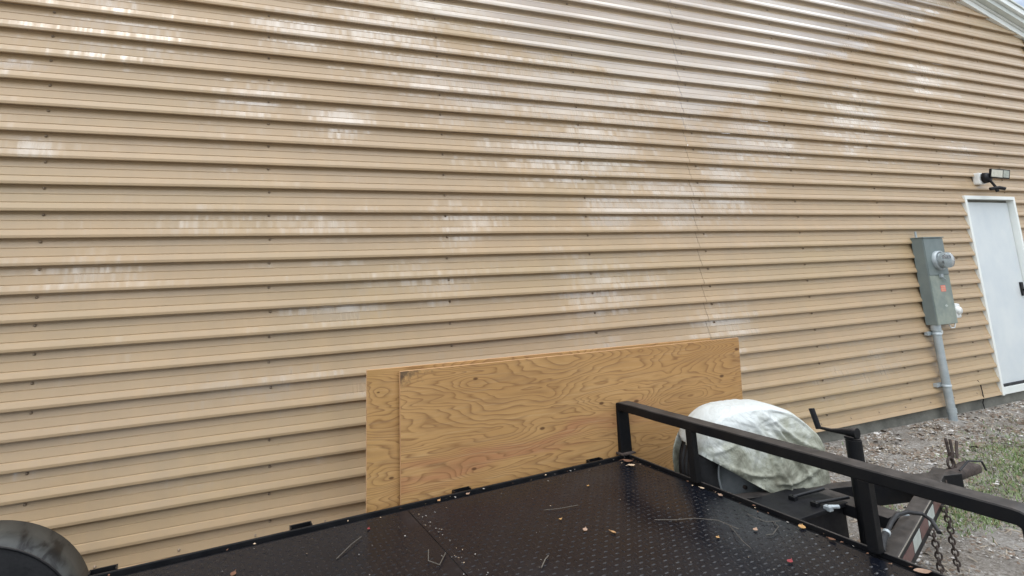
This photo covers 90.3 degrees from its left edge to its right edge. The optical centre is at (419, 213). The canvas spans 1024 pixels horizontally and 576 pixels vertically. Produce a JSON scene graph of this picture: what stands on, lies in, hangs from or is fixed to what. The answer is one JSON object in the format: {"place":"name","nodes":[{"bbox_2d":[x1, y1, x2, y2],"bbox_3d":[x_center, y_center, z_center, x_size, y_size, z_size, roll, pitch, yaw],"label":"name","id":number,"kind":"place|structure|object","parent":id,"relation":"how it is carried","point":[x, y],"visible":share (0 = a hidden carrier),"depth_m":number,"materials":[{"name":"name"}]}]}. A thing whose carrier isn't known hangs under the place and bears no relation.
{"place":"outdoors","nodes":[
{"label":"outdoors","id":0,"kind":"place"},
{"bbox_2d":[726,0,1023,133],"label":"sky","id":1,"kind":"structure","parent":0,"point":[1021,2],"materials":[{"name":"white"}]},
{"bbox_2d":[823,400,1023,575],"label":"ground","id":2,"kind":"structure","parent":0,"point":[989,566],"depth_m":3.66,"materials":[{"name":"grey gravel"}]},
{"bbox_2d":[0,0,1023,569],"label":"metal building","id":3,"kind":"structure","parent":2,"relation":"on","point":[244,244],"depth_m":3.61,"materials":[{"name":"beige paint"}]},
{"bbox_2d":[910,232,962,420],"bbox_3d":[5.480,1.148,5.162,0.485,1.960,0.217,0,-8,-19],"label":"electric meter","id":4,"kind":"object","parent":3,"relation":"attached to","point":[934,260],"visible":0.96,"depth_m":5.18,"materials":[{"name":"metal"}]},
{"bbox_2d":[972,168,1009,191],"bbox_3d":[6.652,-0.382,5.792,0.342,0.278,0.164,-7,-9,28],"label":"flood light","id":5,"kind":"object","parent":3,"relation":"attached to","point":[981,178],"visible":1,"depth_m":5.77,"materials":[{"name":"white plastic"}]},
{"bbox_2d":[961,195,1023,395],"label":"door","id":6,"kind":"structure","parent":3,"relation":"in","point":[995,232],"depth_m":5.81,"materials":[{"name":"white paint"}]},
{"bbox_2d":[0,401,1023,575],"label":"utility trailer","id":7,"kind":"object","parent":2,"relation":"on","point":[495,528],"visible":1,"depth_m":2.14,"materials":[{"name":"black paint"}]},
{"bbox_2d":[428,549,445,564],"bbox_3d":[0.059,1.376,2.011,0.080,0.011,0.106,-5,-8,18],"label":"twig","id":8,"kind":"object","parent":7,"relation":"on","point":[434,562],"visible":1,"depth_m":1.99,"materials":[{"name":"wood"}]},
{"bbox_2d":[108,459,911,575],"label":"deck debris","id":9,"kind":"object","parent":7,"relation":"on","point":[547,525],"visible":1,"depth_m":2.17,"materials":[{"name":"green plant"}]},
{"bbox_2d":[654,518,737,528],"bbox_3d":[1.213,1.350,2.202,0.326,0.015,0.052,-6,-8,22],"label":"twig","id":10,"kind":"object","parent":7,"relation":"on","point":[693,518],"visible":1,"depth_m":2.22,"materials":[{"name":"brown wood"}]},
{"bbox_2d":[679,441,765,493],"bbox_3d":[1.799,1.417,2.787,0.670,0.670,0.210,-1,-8,-8],"label":"spare wheel","id":11,"kind":"object","parent":7,"relation":"on","point":[714,474],"visible":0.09,"depth_m":2.71,"materials":[{"name":"grey metal"}]},
{"bbox_2d":[673,399,830,492],"bbox_3d":[1.860,1.533,2.740,0.816,0.958,0.325,-1,-8,-8],"label":"wheel cover","id":12,"kind":"object","parent":11,"relation":"on","point":[770,473],"visible":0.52,"depth_m":2.69,"materials":[{"name":"white fabric"}]},
{"bbox_2d":[914,568,931,572],"bbox_3d":[1.791,1.267,1.777,0.058,0.009,0.037,-1,-8,-13],"label":"fallen leaf","id":13,"kind":"object","parent":7,"relation":"on","point":[920,570],"visible":1,"depth_m":1.78,"materials":[{"name":"beige plant"}]},
{"bbox_2d":[366,338,709,512],"bbox_3d":[0.890,1.415,2.977,2.500,1.165,0.023,2,-6,-22],"label":"plywood sheet","id":14,"kind":"object","parent":2,"relation":"on","point":[382,444],"visible":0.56,"depth_m":2.55,"materials":[{"name":"brown wood"}]},
{"bbox_2d":[399,337,742,504],"bbox_3d":[1.094,1.421,3.030,2.578,1.148,0.019,2,-6,-23],"label":"plywood sheet","id":15,"kind":"object","parent":2,"relation":"on","point":[473,426],"visible":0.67,"depth_m":2.89,"materials":[{"name":"brown wood"}]},
{"bbox_2d":[842,417,1023,546],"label":"grass","id":16,"kind":"structure","parent":0,"point":[1014,486],"depth_m":3.65,"materials":[{"name":"green plant"}]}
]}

